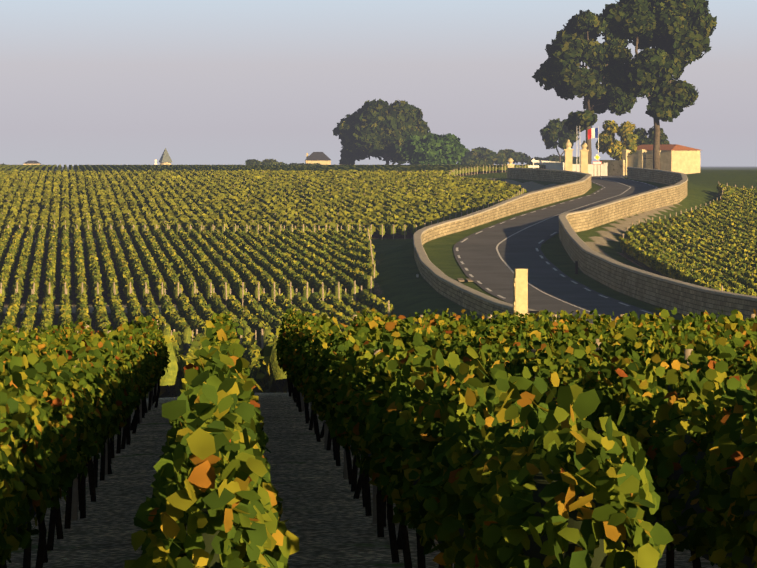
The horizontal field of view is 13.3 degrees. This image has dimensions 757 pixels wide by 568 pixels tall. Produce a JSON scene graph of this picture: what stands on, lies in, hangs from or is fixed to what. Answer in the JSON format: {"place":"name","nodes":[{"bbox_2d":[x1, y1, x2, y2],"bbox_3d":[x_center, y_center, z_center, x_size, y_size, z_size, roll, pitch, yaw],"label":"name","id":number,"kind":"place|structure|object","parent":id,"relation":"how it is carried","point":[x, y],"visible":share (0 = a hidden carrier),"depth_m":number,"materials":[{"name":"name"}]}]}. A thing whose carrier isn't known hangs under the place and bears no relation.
{"place":"outdoors","nodes":[
{"label":"outdoors","id":0,"kind":"place"},
{"bbox_2d":[23,148,171,164],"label":"buildings","id":1,"kind":"structure","parent":0,"point":[165,158],"depth_m":1295.40,"materials":[{"name":"stone"}]},
{"bbox_2d":[0,166,756,567],"bbox_3d":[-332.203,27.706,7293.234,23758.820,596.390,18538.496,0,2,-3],"label":"ground","id":2,"kind":"structure","parent":0,"point":[328,524],"depth_m":34.77,"materials":[{"name":"soil"}]},
{"bbox_2d":[2,231,365,281],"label":"vineyard posts","id":3,"kind":"object","parent":2,"relation":"on","point":[185,268],"visible":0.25,"depth_m":228.23,"materials":[{"name":"wood"}]},
{"bbox_2d":[0,226,374,304],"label":"vineyard posts","id":4,"kind":"object","parent":2,"relation":"on","point":[225,282],"visible":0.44,"depth_m":202.93,"materials":[{"name":"brown wood"}]},
{"bbox_2d":[0,226,378,298],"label":"vine hedge","id":5,"kind":"object","parent":2,"relation":"on","point":[159,293],"visible":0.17,"depth_m":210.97,"materials":[{"name":"green plant"}]},
{"bbox_2d":[14,298,374,340],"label":"vineyard posts","id":6,"kind":"object","parent":2,"relation":"on","point":[205,324],"visible":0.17,"depth_m":164.28,"materials":[{"name":"brown wood"}]},
{"bbox_2d":[0,286,389,348],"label":"vineyard posts","id":7,"kind":"object","parent":2,"relation":"on","point":[214,292],"visible":0.25,"depth_m":197.69,"materials":[{"name":"brown wood"}]},
{"bbox_2d":[0,289,403,344],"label":"vine hedge","id":8,"kind":"object","parent":2,"relation":"on","point":[186,335],"visible":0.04,"depth_m":182.79,"materials":[{"name":"green plant"}]},
{"bbox_2d":[172,331,263,351],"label":"vine","id":9,"kind":"object","parent":2,"relation":"on","point":[186,346],"depth_m":163.78,"materials":[{"name":"green plant"}]},
{"bbox_2d":[152,248,362,304],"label":"posts","id":10,"kind":"object","parent":2,"relation":"on","point":[224,300],"visible":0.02,"depth_m":210.70,"materials":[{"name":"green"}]},
{"bbox_2d":[0,171,524,234],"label":"vine rows","id":11,"kind":"object","parent":2,"relation":"on","point":[379,232],"visible":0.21,"depth_m":322.33,"materials":[{"name":"green plant"}]},
{"bbox_2d":[0,169,526,234],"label":"vine leaves","id":12,"kind":"object","parent":2,"relation":"on","point":[37,190],"visible":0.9,"depth_m":349.46,"materials":[{"name":"green plant"}]},
{"bbox_2d":[0,164,543,239],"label":"vineyard posts","id":13,"kind":"object","parent":2,"relation":"on","point":[348,224],"visible":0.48,"depth_m":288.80,"materials":[{"name":"wood"}]},
{"bbox_2d":[0,164,545,174],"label":"vine rows","id":14,"kind":"object","parent":2,"relation":"on","point":[460,169],"visible":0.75,"depth_m":513.02,"materials":[{"name":"green plant"}]},
{"bbox_2d":[30,312,557,396],"bbox_3d":[-4.396,2.089,104.867,27.988,5.528,88.000,0,2,-3],"label":"vine hedge","id":15,"kind":"object","parent":2,"relation":"on","point":[169,377],"visible":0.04,"depth_m":60.88,"materials":[{"name":"green plant"}]},
{"bbox_2d":[23,310,559,397],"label":"vine leaves","id":16,"kind":"object","parent":15,"relation":"attached to","point":[260,363],"visible":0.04,"depth_m":76.56,"materials":[{"name":"green plant"}]},
{"bbox_2d":[305,152,330,164],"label":"house","id":17,"kind":"structure","parent":2,"relation":"on","point":[321,158],"depth_m":899.61,"materials":[{"name":"stone"}]},
{"bbox_2d":[339,148,354,164],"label":"conifer tree","id":18,"kind":"object","parent":2,"relation":"on","point":[345,159],"visible":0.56,"depth_m":818.39,"materials":[{"name":"green plant"}]},
{"bbox_2d":[0,378,701,567],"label":"vine trunks","id":19,"kind":"object","parent":2,"relation":"on","point":[400,541],"visible":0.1,"depth_m":24.53,"materials":[{"name":"brown wood"}]},
{"bbox_2d":[245,157,493,164],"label":"shrubs","id":20,"kind":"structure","parent":2,"relation":"on","point":[476,161],"depth_m":898.75,"materials":[{"name":"green plant"}]},
{"bbox_2d":[28,320,717,523],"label":"vineyard posts","id":21,"kind":"object","parent":2,"relation":"on","point":[74,508],"visible":0.02,"depth_m":24.41,"materials":[{"name":"brown wood"}]},
{"bbox_2d":[0,308,756,567],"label":"vine","id":22,"kind":"object","parent":2,"relation":"on","point":[511,420],"depth_m":14.29,"materials":[{"name":"green plant"}]},
{"bbox_2d":[332,99,430,164],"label":"oak tree","id":23,"kind":"object","parent":2,"relation":"on","point":[375,128],"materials":[{"name":"green plant"}]},
{"bbox_2d":[15,314,754,395],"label":"vineyard posts","id":24,"kind":"object","parent":2,"relation":"on","point":[752,315],"visible":0.12,"depth_m":53.91,"materials":[{"name":"brown wood"}]},
{"bbox_2d":[400,133,467,164],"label":"tree","id":25,"kind":"object","parent":2,"relation":"on","point":[437,149],"visible":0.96,"depth_m":766.38,"materials":[{"name":"green plant"}]},
{"bbox_2d":[416,261,577,281],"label":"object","id":26,"kind":"object","parent":2,"relation":"on","point":[576,272],"visible":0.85,"depth_m":212.32,"materials":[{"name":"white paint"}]},
{"bbox_2d":[413,168,591,318],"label":"wall","id":27,"kind":"structure","parent":2,"relation":"on","point":[436,279],"depth_m":264.08,"materials":[{"name":"stone"}]},
{"bbox_2d":[506,158,514,177],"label":"stone pillar","id":28,"kind":"structure","parent":2,"relation":"on","point":[510,161],"depth_m":457.50,"materials":[{"name":"stone"}]},
{"bbox_2d":[461,147,578,164],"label":"tree line","id":29,"kind":"object","parent":2,"relation":"on","point":[501,157],"visible":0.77,"depth_m":983.38,"materials":[{"name":"green plant"}]},
{"bbox_2d":[513,269,527,317],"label":"stone post","id":30,"kind":"object","parent":2,"relation":"on","point":[520,292],"visible":0.67,"depth_m":154.21,"materials":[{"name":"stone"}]},
{"bbox_2d":[528,159,538,167],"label":"stone cross","id":31,"kind":"object","parent":2,"relation":"on","point":[533,165],"visible":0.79,"depth_m":481.03,"materials":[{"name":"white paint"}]},
{"bbox_2d":[539,118,578,161],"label":"tree","id":32,"kind":"object","parent":2,"relation":"on","point":[552,131],"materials":[{"name":"green plant"}]},
{"bbox_2d":[563,139,573,170],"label":"gate pillar","id":33,"kind":"structure","parent":2,"relation":"on","point":[568,150],"depth_m":500.83,"materials":[{"name":"stone"}]},
{"bbox_2d":[534,160,606,175],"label":"white wall","id":34,"kind":"structure","parent":2,"relation":"on","point":[592,169],"depth_m":532.89,"materials":[{"name":"paint"}]},
{"bbox_2d":[580,140,588,173],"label":"gate pillar","id":35,"kind":"structure","parent":2,"relation":"on","point":[583,159],"depth_m":523.03,"materials":[{"name":"stone"}]},
{"bbox_2d":[532,9,637,163],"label":"plane tree","id":36,"kind":"object","parent":2,"relation":"on","point":[559,71],"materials":[{"name":"green plant"}]},
{"bbox_2d":[576,128,598,175],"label":"flag poles","id":37,"kind":"object","parent":2,"relation":"on","point":[592,132],"visible":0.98,"depth_m":511.57,"materials":[{"name":"white metal"}]},
{"bbox_2d":[599,160,624,175],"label":"gate wall","id":38,"kind":"structure","parent":2,"relation":"on","point":[615,167],"depth_m":563.45,"materials":[{"name":"stone"}]},
{"bbox_2d":[595,120,638,159],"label":"round tree","id":39,"kind":"object","parent":2,"relation":"on","point":[612,147],"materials":[{"name":"plant"}]},
{"bbox_2d":[634,126,669,145],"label":"round tree","id":40,"kind":"object","parent":2,"relation":"on","point":[642,134],"visible":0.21,"depth_m":640.10,"materials":[{"name":"green plant"}]},
{"bbox_2d":[558,167,756,320],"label":"wall","id":41,"kind":"structure","parent":2,"relation":"on","point":[670,294],"depth_m":206.16,"materials":[{"name":"stone"}]},
{"bbox_2d":[602,0,716,169],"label":"plane tree","id":42,"kind":"object","parent":2,"relation":"on","point":[688,27],"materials":[{"name":"green plant"}]},
{"bbox_2d":[621,144,699,174],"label":"gatehouse","id":43,"kind":"object","parent":2,"relation":"on","point":[679,158],"visible":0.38,"depth_m":625.42,"materials":[{"name":"stone"}]},
{"bbox_2d":[623,194,720,277],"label":"vine","id":44,"kind":"object","parent":2,"relation":"on","point":[642,264],"visible":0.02,"depth_m":233.90,"materials":[{"name":"green"}]},
{"bbox_2d":[619,183,756,295],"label":"vine hedge","id":45,"kind":"object","parent":2,"relation":"on","point":[646,263],"visible":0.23,"depth_m":255.10,"materials":[{"name":"green plant"}]},
{"bbox_2d":[622,181,755,290],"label":"vineyard posts","id":46,"kind":"object","parent":2,"relation":"on","point":[681,213],"visible":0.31,"depth_m":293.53,"materials":[{"name":"brown wood"}]},
{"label":"vine rows","id":47,"kind":"object","parent":2,"relation":"on","visible":0},
{"bbox_2d":[555,307,756,342],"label":"vine leaves","id":48,"kind":"object","parent":47,"relation":"on","point":[733,320],"visible":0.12,"depth_m":43.01,"materials":[{"name":"green plant"}]},
{"bbox_2d":[0,0,756,165],"label":"sky","id":49,"kind":"structure","parent":0,"point":[83,82],"materials":[{"name":"grey"}]},
{"bbox_2d":[453,175,675,323],"bbox_3d":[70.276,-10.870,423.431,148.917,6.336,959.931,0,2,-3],"label":"road","id":50,"kind":"structure","parent":0,"point":[485,265],"depth_m":233.19,"materials":[{"name":"grey asphalt"}]},
{"bbox_2d":[456,181,604,297],"bbox_3d":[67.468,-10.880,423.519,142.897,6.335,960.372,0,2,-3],"label":"road edge line","id":51,"kind":"object","parent":50,"relation":"on","point":[466,269],"visible":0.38,"depth_m":244.74,"materials":[{"name":"paint"}]},
{"bbox_2d":[496,176,630,319],"bbox_3d":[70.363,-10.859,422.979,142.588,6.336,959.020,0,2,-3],"label":"road centre line","id":52,"kind":"object","parent":50,"relation":"on","point":[537,223],"visible":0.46,"depth_m":243.81,"materials":[{"name":"paint"}]},
{"bbox_2d":[535,178,656,313],"bbox_3d":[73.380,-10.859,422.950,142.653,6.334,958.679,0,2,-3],"label":"road edge line","id":53,"kind":"object","parent":50,"relation":"on","point":[541,256],"visible":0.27,"depth_m":213.45,"materials":[{"name":"paint"}]},
{"bbox_2d":[593,154,601,176],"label":"road signs","id":54,"kind":"object","parent":50,"relation":"on","point":[597,157],"visible":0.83,"depth_m":501.51,"materials":[{"name":"white metal"}]}
]}

